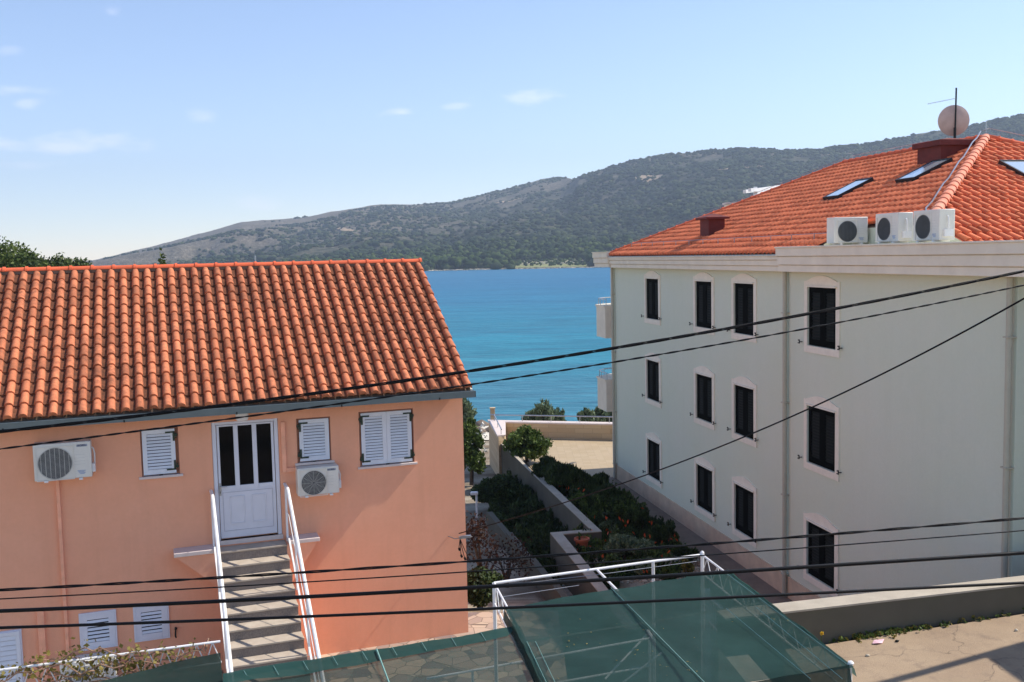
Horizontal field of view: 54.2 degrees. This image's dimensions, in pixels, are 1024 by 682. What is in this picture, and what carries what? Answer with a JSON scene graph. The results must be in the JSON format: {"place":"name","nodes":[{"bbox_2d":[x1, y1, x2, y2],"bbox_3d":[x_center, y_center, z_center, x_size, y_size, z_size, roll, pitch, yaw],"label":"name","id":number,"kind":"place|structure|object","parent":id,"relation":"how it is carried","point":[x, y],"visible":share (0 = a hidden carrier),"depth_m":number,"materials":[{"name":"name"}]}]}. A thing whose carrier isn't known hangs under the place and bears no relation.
{"place":"outdoors","nodes":[
{"label":"outdoors","id":0,"kind":"place"},
{"bbox_2d":[336,227,358,231],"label":"terrain","id":1,"kind":"structure","parent":0,"point":[343,229],"depth_m":1720.82,"materials":[{"name":"beige stone"}]},
{"bbox_2d":[222,612,507,677],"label":"path","id":2,"kind":"structure","parent":0,"point":[478,622],"depth_m":20.21,"materials":[{"name":"beige concrete"}]},
{"bbox_2d":[59,650,117,681],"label":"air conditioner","id":3,"kind":"object","parent":2,"relation":"on","point":[86,665],"visible":0.27,"depth_m":17.34,"materials":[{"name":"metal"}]},
{"bbox_2d":[479,426,488,439],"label":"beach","id":4,"kind":"structure","parent":0,"point":[487,436],"depth_m":62.59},
{"bbox_2d":[476,420,488,433],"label":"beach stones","id":5,"kind":"object","parent":4,"relation":"on","point":[479,422],"visible":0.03,"depth_m":69.13,"materials":[{"name":"grey stone"}]},
{"bbox_2d":[0,551,1023,612],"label":"overhead cable","id":6,"kind":"object","parent":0,"point":[37,609],"visible":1,"depth_m":7.99,"materials":[{"name":"black rubber"}]},
{"bbox_2d":[0,270,1023,432],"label":"overhead cable","id":7,"kind":"object","parent":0,"point":[476,369],"visible":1,"depth_m":10.07,"materials":[{"name":"black rubber"}]},
{"bbox_2d":[0,581,1023,628],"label":"overhead cable","id":8,"kind":"object","parent":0,"point":[499,608],"visible":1,"depth_m":7.60,"materials":[{"name":"black rubber"}]},
{"bbox_2d":[0,517,1023,590],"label":"overhead cable","id":9,"kind":"object","parent":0,"point":[491,559],"visible":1,"depth_m":8.39,"materials":[{"name":"black rubber"}]},
{"bbox_2d":[0,284,1023,449],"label":"overhead cable","id":10,"kind":"object","parent":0,"point":[275,412],"visible":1,"depth_m":10.43,"materials":[{"name":"black rubber"}]},
{"bbox_2d":[0,0,1023,260],"label":"sky","id":11,"kind":"structure","parent":0,"point":[126,125],"materials":[{"name":"blue"}]},
{"bbox_2d":[424,267,611,422],"bbox_3d":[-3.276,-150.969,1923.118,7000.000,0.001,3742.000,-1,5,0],"label":"sea","id":12,"kind":"structure","parent":0,"point":[498,317],"depth_m":158.50,"materials":[{"name":"liquid"}]},
{"bbox_2d":[464,440,572,612],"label":"ground","id":13,"kind":"structure","parent":0,"point":[521,599],"depth_m":31.62,"materials":[{"name":"grey concrete"}]},
{"bbox_2d":[0,236,20,266],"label":"pine tree","id":14,"kind":"object","parent":13,"relation":"on","point":[3,248],"visible":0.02,"depth_m":65.18,"materials":[{"name":"green plant"}]},
{"bbox_2d":[0,242,50,267],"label":"pine tree","id":15,"kind":"object","parent":13,"relation":"on","point":[16,261],"visible":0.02,"depth_m":62.89,"materials":[{"name":"green plant"}]},
{"bbox_2d":[2,241,54,266],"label":"pine tree","id":16,"kind":"object","parent":13,"relation":"on","point":[31,253],"visible":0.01,"depth_m":69.67,"materials":[{"name":"green plant"}]},
{"bbox_2d":[40,255,64,266],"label":"pine tree","id":17,"kind":"object","parent":13,"relation":"on","point":[58,262],"visible":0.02,"depth_m":73.59,"materials":[{"name":"green plant"}]},
{"bbox_2d":[51,252,91,265],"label":"pine tree","id":18,"kind":"object","parent":13,"relation":"on","point":[67,261],"visible":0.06,"depth_m":86.10,"materials":[{"name":"green plant"}]},
{"bbox_2d":[70,257,90,265],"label":"pine tree","id":19,"kind":"object","parent":13,"relation":"on","point":[76,259],"visible":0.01,"depth_m":87.47,"materials":[{"name":"green plant"}]},
{"bbox_2d":[158,247,166,263],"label":"pine tree","id":20,"kind":"object","parent":13,"relation":"on","point":[161,261],"depth_m":61.60,"materials":[{"name":"green plant"}]},
{"bbox_2d":[0,258,475,681],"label":"pink house","id":21,"kind":"structure","parent":13,"relation":"on","point":[92,342],"depth_m":18.51,"materials":[{"name":"paint"}]},
{"bbox_2d":[0,629,24,681],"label":"window","id":22,"kind":"structure","parent":21,"relation":"in","point":[11,646],"depth_m":17.15,"materials":[{"name":"white plastic"}]},
{"bbox_2d":[33,438,95,482],"bbox_3d":[-7.637,2.042,17.117,0.958,0.650,0.335,-3,5,-20],"label":"air conditioner","id":23,"kind":"object","parent":21,"relation":"attached to","point":[65,460],"visible":0.98,"depth_m":16.98,"materials":[{"name":"metal"}]},
{"bbox_2d":[139,427,182,479],"bbox_3d":[-6.260,1.985,17.815,0.740,0.895,0.135,-3,5,-20],"label":"window","id":24,"kind":"structure","parent":21,"relation":"in","point":[157,446],"depth_m":17.81,"materials":[{"name":"wood"}]},
{"bbox_2d":[235,413,247,420],"bbox_3d":[-4.905,1.335,18.180,0.230,0.230,0.100,-3,5,-20],"label":"wall lamp","id":25,"kind":"object","parent":21,"relation":"attached to","point":[242,419],"visible":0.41,"depth_m":18.14,"materials":[{"name":"plastic"}]},
{"bbox_2d":[211,418,281,540],"bbox_3d":[-4.858,2.533,18.373,1.170,2.180,0.122,-3,5,-20],"label":"door","id":26,"kind":"structure","parent":21,"relation":"in","point":[248,493],"depth_m":18.38,"materials":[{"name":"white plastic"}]},
{"bbox_2d":[295,416,334,465],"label":"window","id":27,"kind":"structure","parent":21,"relation":"in","point":[314,434],"depth_m":18.73,"materials":[{"name":"wood"}]},
{"bbox_2d":[295,463,340,497],"bbox_3d":[-3.591,2.590,18.639,0.818,0.545,0.315,-3,5,-20],"label":"air conditioner","id":28,"kind":"object","parent":21,"relation":"attached to","point":[317,479],"visible":1,"depth_m":18.52,"materials":[{"name":"metal"}]},
{"bbox_2d":[358,408,417,469],"bbox_3d":[-2.406,1.864,19.205,1.160,1.095,0.135,-3,5,-20],"label":"window","id":29,"kind":"structure","parent":21,"relation":"in","point":[387,437],"depth_m":19.19,"materials":[{"name":"wood"}]},
{"bbox_2d":[448,535,471,562],"bbox_3d":[-1.041,4.052,19.556,0.562,0.584,0.250,1,5,23],"label":"cable bracket","id":30,"kind":"object","parent":21,"relation":"attached to","point":[463,537],"visible":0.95,"depth_m":19.48,"materials":[{"name":"metal"}]},
{"bbox_2d":[459,298,1023,533],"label":"overhead cable","id":31,"kind":"object","parent":30,"relation":"attached to","point":[984,320],"visible":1,"depth_m":13.26,"materials":[{"name":"black rubber"}]},
{"bbox_2d":[462,398,477,423],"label":"tree","id":32,"kind":"object","parent":13,"relation":"on","point":[468,411],"visible":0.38,"depth_m":56.25,"materials":[{"name":"green plant"}]},
{"bbox_2d":[470,491,477,524],"bbox_3d":[-1.371,6.285,36.793,0.280,1.520,0.160,-1,5,0],"label":"lamp post","id":33,"kind":"object","parent":13,"relation":"on","point":[475,493],"visible":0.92,"depth_m":36.74,"materials":[{"name":"white metal"}]},
{"bbox_2d":[463,415,487,484],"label":"bush","id":34,"kind":"object","parent":13,"relation":"on","point":[472,452],"visible":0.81,"depth_m":44.25,"materials":[{"name":"green plant"}]},
{"bbox_2d":[472,422,487,461],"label":"blossom","id":35,"kind":"object","parent":34,"relation":"attached to","point":[484,433],"visible":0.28,"depth_m":44.84,"materials":[{"name":"white plant"}]},
{"bbox_2d":[465,510,503,572],"bbox_3d":[-0.761,5.546,26.448,1.602,2.052,0.969,3,7,43],"label":"shrub","id":36,"kind":"object","parent":13,"relation":"on","point":[478,535],"visible":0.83,"depth_m":26.47,"materials":[{"name":"brown plant"}]},
{"bbox_2d":[467,565,503,607],"bbox_3d":[-0.663,5.666,22.904,1.056,1.198,1.038,2,6,32],"label":"bush","id":37,"kind":"object","parent":13,"relation":"on","point":[478,598],"visible":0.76,"depth_m":22.62,"materials":[{"name":"green plant"}]},
{"bbox_2d":[469,473,513,503],"bbox_3d":[-0.801,5.957,39.127,1.775,1.505,1.603,-1,5,0],"label":"bush","id":38,"kind":"object","parent":13,"relation":"on","point":[488,489],"visible":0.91,"depth_m":38.76,"materials":[{"name":"green plant"}]},
{"bbox_2d":[490,407,494,419],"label":"stone pillar","id":39,"kind":"structure","parent":13,"relation":"on","point":[492,410],"depth_m":56.41,"materials":[{"name":"stone"}]},
{"bbox_2d":[483,527,533,587],"bbox_3d":[-0.091,5.997,27.821,1.409,1.688,1.539,-1,5,0],"label":"shrub","id":40,"kind":"object","parent":13,"relation":"on","point":[506,575],"visible":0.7,"depth_m":27.68,"materials":[{"name":"brown plant"}]},
{"bbox_2d":[486,468,567,585],"bbox_3d":[0.673,6.340,36.406,3.189,1.180,16.390,-2,5,-12],"label":"ground cover","id":41,"kind":"object","parent":13,"relation":"on","point":[538,527],"visible":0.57,"depth_m":35.52,"materials":[{"name":"green plant"}]},
{"bbox_2d":[487,512,567,599],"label":"stepped wall","id":42,"kind":"structure","parent":13,"relation":"on","point":[500,528],"depth_m":29.95,"materials":[{"name":"grey concrete"}]},
{"bbox_2d":[521,408,535,420],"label":"tree","id":43,"kind":"object","parent":13,"relation":"on","point":[530,418],"visible":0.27,"depth_m":59.36,"materials":[{"name":"green plant"}]},
{"bbox_2d":[534,398,554,420],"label":"tree","id":44,"kind":"object","parent":13,"relation":"on","point":[542,409],"visible":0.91,"depth_m":58.32,"materials":[{"name":"green plant"}]},
{"bbox_2d":[488,414,612,474],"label":"terrace wall","id":45,"kind":"structure","parent":13,"relation":"on","point":[500,431],"depth_m":49.00,"materials":[{"name":"stone"}]},
{"bbox_2d":[501,443,607,595],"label":"garden wall","id":46,"kind":"structure","parent":13,"relation":"on","point":[570,515],"depth_m":32.27,"materials":[{"name":"grey concrete"}]},
{"bbox_2d":[552,407,566,420],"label":"tree","id":47,"kind":"object","parent":13,"relation":"on","point":[558,411],"visible":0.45,"depth_m":60.24,"materials":[{"name":"green plant"}]},
{"bbox_2d":[576,407,594,421],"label":"tree","id":48,"kind":"object","parent":13,"relation":"on","point":[585,411],"visible":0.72,"depth_m":59.35,"materials":[{"name":"green plant"}]},
{"bbox_2d":[594,406,610,421],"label":"tree","id":49,"kind":"object","parent":13,"relation":"on","point":[599,411],"visible":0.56,"depth_m":60.25,"materials":[{"name":"green plant"}]},
{"bbox_2d":[592,121,1023,600],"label":"apartment building","id":50,"kind":"structure","parent":13,"relation":"on","point":[934,436],"depth_m":24.35,"materials":[{"name":"white paint"}]},
{"bbox_2d":[641,271,660,324],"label":"window","id":51,"kind":"structure","parent":50,"relation":"in","point":[653,278],"depth_m":35.36,"materials":[{"name":"beige stone"}]},
{"bbox_2d":[642,352,661,407],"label":"window","id":52,"kind":"structure","parent":50,"relation":"in","point":[654,363],"depth_m":35.60,"materials":[{"name":"black stone"}]},
{"bbox_2d":[642,432,662,487],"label":"window","id":53,"kind":"structure","parent":50,"relation":"in","point":[653,442],"depth_m":35.84,"materials":[{"name":"black glass"}]},
{"bbox_2d":[689,272,715,334],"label":"window","id":54,"kind":"structure","parent":50,"relation":"in","point":[703,282],"depth_m":30.87,"materials":[{"name":"beige stone"}]},
{"bbox_2d":[690,366,715,429],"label":"window","id":55,"kind":"structure","parent":50,"relation":"in","point":[705,377],"depth_m":31.07,"materials":[{"name":"black stone"}]},
{"bbox_2d":[690,457,716,521],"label":"window","id":56,"kind":"structure","parent":50,"relation":"in","point":[706,471],"depth_m":31.34,"materials":[{"name":"black glass"}]},
{"bbox_2d":[722,202,735,206],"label":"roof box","id":57,"kind":"object","parent":50,"relation":"on","point":[725,203],"visible":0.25,"depth_m":40.40,"materials":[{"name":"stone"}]},
{"bbox_2d":[727,376,756,447],"bbox_3d":[6.527,1.935,28.302,0.164,1.880,1.910,-2,5,-12],"label":"window","id":58,"kind":"structure","parent":50,"relation":"in","point":[744,392],"depth_m":28.27,"materials":[{"name":"black stone"}]},
{"bbox_2d":[727,476,756,547],"bbox_3d":[6.588,4.779,28.543,0.164,1.830,1.910,-2,5,-12],"label":"window","id":59,"kind":"structure","parent":50,"relation":"in","point":[746,492],"depth_m":28.52,"materials":[{"name":"black glass"}]},
{"bbox_2d":[727,273,758,342],"bbox_3d":[6.464,-0.954,28.057,0.164,1.880,1.910,-2,5,-12],"label":"window","id":60,"kind":"structure","parent":50,"relation":"in","point":[745,284],"depth_m":28.02,"materials":[{"name":"black stone"}]},
{"bbox_2d":[743,185,779,195],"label":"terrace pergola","id":61,"kind":"object","parent":50,"relation":"on","point":[753,190],"visible":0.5,"depth_m":40.16,"materials":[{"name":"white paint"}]},
{"bbox_2d":[797,512,838,596],"bbox_3d":[7.471,5.116,24.344,0.164,1.830,1.960,-2,5,-12],"label":"window","id":62,"kind":"structure","parent":50,"relation":"in","point":[817,523],"depth_m":24.30,"materials":[{"name":"black glass"}]},
{"bbox_2d":[797,396,841,481],"bbox_3d":[7.410,2.272,24.103,0.164,1.880,1.960,-2,5,-12],"label":"window","id":63,"kind":"structure","parent":50,"relation":"in","point":[824,419],"depth_m":24.04,"materials":[{"name":"black stone"}]},
{"bbox_2d":[798,276,841,357],"bbox_3d":[7.347,-0.617,23.858,0.164,1.880,1.960,-2,5,-12],"label":"window","id":64,"kind":"structure","parent":50,"relation":"in","point":[824,291],"depth_m":23.81,"materials":[{"name":"black stone"}]},
{"bbox_2d":[827,217,867,244],"bbox_3d":[7.857,-2.569,23.369,0.918,0.630,0.375,-2,5,-12],"label":"air conditioner","id":65,"kind":"object","parent":50,"relation":"on","point":[852,230],"visible":1,"depth_m":23.22,"materials":[{"name":"metal"}]},
{"bbox_2d":[875,212,912,242],"bbox_3d":[8.089,-2.390,21.207,0.375,0.630,0.918,-2,5,-12],"label":"air conditioner","id":66,"kind":"object","parent":50,"relation":"on","point":[897,227],"visible":1,"depth_m":20.95,"materials":[{"name":"metal"}]},
{"bbox_2d":[913,209,954,241],"bbox_3d":[8.369,-2.283,19.870,0.375,0.630,0.918,-2,5,-12],"label":"air conditioner","id":67,"kind":"object","parent":50,"relation":"on","point":[936,225],"visible":1,"depth_m":19.63,"materials":[{"name":"metal"}]},
{"bbox_2d":[928,88,969,137],"bbox_3d":[11.809,-5.541,27.201,1.031,2.576,0.576,-3,5,-22],"label":"satellite dish","id":68,"kind":"object","parent":50,"relation":"attached to","point":[953,120],"visible":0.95,"depth_m":27.11,"materials":[{"name":"white metal"}]},
{"bbox_2d":[773,575,1023,644],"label":"parapet wall","id":69,"kind":"structure","parent":13,"relation":"on","point":[831,618],"depth_m":15.24,"materials":[{"name":"grey concrete"}]},
{"bbox_2d":[86,115,1023,270],"bbox_3d":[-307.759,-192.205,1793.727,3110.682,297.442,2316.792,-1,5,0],"label":"hills","id":70,"kind":"structure","parent":0,"point":[186,251],"depth_m":1614.08,"materials":[{"name":"green plant"}]},
{"bbox_2d":[243,234,641,268],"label":"wood","id":71,"kind":"object","parent":70,"relation":"on","point":[473,256],"visible":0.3,"depth_m":1031.47,"materials":[{"name":"green plant"}]},
{"bbox_2d":[428,260,603,270],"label":"shore rocks","id":72,"kind":"object","parent":70,"relation":"on","point":[524,268],"visible":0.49,"depth_m":916.64,"materials":[{"name":"grey stone"}]},
{"bbox_2d":[515,260,586,267],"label":"clearing","id":73,"kind":"structure","parent":70,"relation":"on","point":[546,265],"depth_m":920.38,"materials":[{"name":"beige soil"}]},
{"bbox_2d":[515,257,586,265],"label":"bushes","id":74,"kind":"object","parent":73,"relation":"on","point":[559,260],"visible":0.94,"depth_m":944.36,"materials":[{"name":"green plant"}]},
{"bbox_2d":[90,113,1023,270],"bbox_3d":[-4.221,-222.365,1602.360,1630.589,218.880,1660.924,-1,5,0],"label":"scrub","id":75,"kind":"object","parent":70,"relation":"on","point":[678,206],"visible":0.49,"depth_m":1486.86,"materials":[{"name":"green plant"}]},
{"bbox_2d":[506,438,612,476],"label":"terrace","id":76,"kind":"structure","parent":0,"point":[592,457],"depth_m":45.31,"materials":[{"name":"tile"}]},
{"bbox_2d":[520,458,700,589],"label":"soil","id":77,"kind":"structure","parent":0,"point":[630,584],"depth_m":27.73,"materials":[{"name":"brown soil"}]},
{"bbox_2d":[502,424,553,461],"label":"bush","id":78,"kind":"object","parent":77,"relation":"on","point":[527,442],"visible":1,"depth_m":43.28,"materials":[{"name":"green plant"}]},
{"bbox_2d":[531,454,561,477],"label":"bush","id":79,"kind":"object","parent":77,"relation":"on","point":[544,461],"visible":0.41,"depth_m":39.73,"materials":[{"name":"green plant"}]},
{"bbox_2d":[539,461,580,486],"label":"bush","id":80,"kind":"object","parent":77,"relation":"on","point":[555,473],"visible":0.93,"depth_m":37.84,"materials":[{"name":"green plant"}]},
{"bbox_2d":[567,493,587,508],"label":"plant","id":81,"kind":"object","parent":77,"relation":"on","point":[582,501],"visible":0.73,"depth_m":35.16,"materials":[{"name":"green plant"}]},
{"bbox_2d":[574,536,589,550],"bbox_3d":[2.127,6.197,30.426,0.480,0.420,0.480,-1,5,0],"label":"flower pot","id":82,"kind":"object","parent":77,"relation":"on","point":[583,541],"visible":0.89,"depth_m":30.29,"materials":[{"name":"ceramic"}]},
{"bbox_2d":[566,468,609,492],"bbox_3d":[2.821,5.297,37.473,1.721,1.136,1.684,-1,5,0],"label":"bush","id":83,"kind":"object","parent":77,"relation":"on","point":[585,480],"visible":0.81,"depth_m":37.30,"materials":[{"name":"green plant"}]},
{"bbox_2d":[587,483,619,497],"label":"bush","id":84,"kind":"object","parent":77,"relation":"on","point":[607,492],"visible":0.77,"depth_m":35.74,"materials":[{"name":"green plant"}]},
{"bbox_2d":[599,521,618,532],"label":"plant","id":85,"kind":"object","parent":77,"relation":"on","point":[603,524],"visible":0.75,"depth_m":31.83,"materials":[{"name":"green plant"}]},
{"bbox_2d":[613,502,627,516],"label":"plant","id":86,"kind":"object","parent":77,"relation":"on","point":[621,508],"visible":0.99,"depth_m":33.91,"materials":[{"name":"green plant"}]},
{"bbox_2d":[555,480,692,589],"bbox_3d":[3.134,5.780,33.521,3.249,0.865,12.195,-2,5,-7],"label":"ground cover","id":87,"kind":"object","parent":77,"relation":"on","point":[599,544],"visible":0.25,"depth_m":30.36,"materials":[{"name":"green plant"}]},
{"bbox_2d":[559,486,677,572],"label":"flowers","id":88,"kind":"object","parent":87,"relation":"on","point":[632,532],"visible":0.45,"depth_m":31.31,"materials":[{"name":"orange plant"}]},
{"bbox_2d":[603,533,655,559],"bbox_3d":[3.525,6.049,29.297,1.440,0.984,1.624,1,5,26],"label":"bush","id":89,"kind":"object","parent":77,"relation":"on","point":[620,541],"visible":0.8,"depth_m":28.96,"materials":[{"name":"green plant"}]},
{"bbox_2d":[624,509,635,522],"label":"shrub","id":90,"kind":"object","parent":77,"relation":"on","point":[630,512],"visible":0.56,"depth_m":32.69,"materials":[{"name":"green plant"}]},
{"bbox_2d":[632,508,651,526],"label":"shrub","id":91,"kind":"object","parent":77,"relation":"on","point":[640,518],"visible":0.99,"depth_m":32.14,"materials":[{"name":"green plant"}]},
{"bbox_2d":[634,556,657,574],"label":"plant","id":92,"kind":"object","parent":77,"relation":"on","point":[640,570],"visible":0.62,"depth_m":27.92,"materials":[{"name":"green plant"}]},
{"bbox_2d":[602,559,699,583],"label":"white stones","id":93,"kind":"object","parent":77,"relation":"on","point":[696,570],"visible":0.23,"depth_m":27.76,"materials":[{"name":"white stone"}]},
{"bbox_2d":[649,524,662,539],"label":"shrub","id":94,"kind":"object","parent":77,"relation":"on","point":[656,531],"visible":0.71,"depth_m":30.91,"materials":[{"name":"green plant"}]},
{"bbox_2d":[660,564,676,573],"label":"plant","id":95,"kind":"object","parent":77,"relation":"on","point":[666,569],"visible":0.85,"depth_m":27.84,"materials":[{"name":"green plant"}]},
{"bbox_2d":[660,518,679,544],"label":"shrub","id":96,"kind":"object","parent":77,"relation":"on","point":[668,531],"visible":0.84,"depth_m":30.48,"materials":[{"name":"green plant"}]},
{"bbox_2d":[672,546,699,559],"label":"shrub","id":97,"kind":"object","parent":77,"relation":"on","point":[682,551],"visible":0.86,"depth_m":28.96,"materials":[{"name":"green plant"}]},
{"bbox_2d":[681,558,694,572],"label":"plant","id":98,"kind":"object","parent":77,"relation":"on","point":[688,567],"visible":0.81,"depth_m":27.39,"materials":[{"name":"green plant"}]},
{"bbox_2d":[635,174,662,181],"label":"terrain","id":99,"kind":"structure","parent":0,"point":[645,176],"depth_m":1569.84,"materials":[{"name":"beige stone"}]},
{"bbox_2d":[607,477,792,603],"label":"path","id":100,"kind":"structure","parent":0,"point":[750,579],"depth_m":29.65,"materials":[{"name":"grey concrete"}]},
{"bbox_2d":[826,614,1023,681],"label":"road","id":101,"kind":"structure","parent":0,"point":[988,650],"depth_m":14.30,"materials":[{"name":"concrete"}]},
{"bbox_2d":[872,639,883,643],"bbox_3d":[5.417,4.439,14.801,0.228,0.033,0.098,-4,5,-26],"label":"paper scrap","id":102,"kind":"object","parent":101,"relation":"on","point":[878,641],"visible":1,"depth_m":14.79,"materials":[{"name":"white paper"}]},
{"bbox_2d":[829,608,1023,643],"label":"weeds","id":103,"kind":"object","parent":101,"relation":"on","point":[888,632],"visible":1,"depth_m":15.12,"materials":[{"name":"green plant"}]},
{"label":"neighbour house","id":104,"kind":"object","parent":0,"visible":0},
{"bbox_2d":[0,530,1023,599],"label":"overhead cable","id":105,"kind":"object","parent":104,"relation":"attached to","point":[507,568],"visible":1,"depth_m":8.91,"materials":[{"name":"black rubber"}]},
{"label":"pavement","id":106,"kind":"structure","parent":0,"visible":0},
{"bbox_2d":[0,551,856,681],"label":"shade canopy","id":107,"kind":"object","parent":106,"relation":"on","point":[759,639],"visible":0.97,"depth_m":11.98,"materials":[{"name":"green fabric"}]},
{"bbox_2d":[0,637,209,681],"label":"grape vine","id":108,"kind":"object","parent":107,"relation":"attached to","point":[129,664],"visible":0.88,"depth_m":11.98,"materials":[{"name":"green plant"}]}
]}

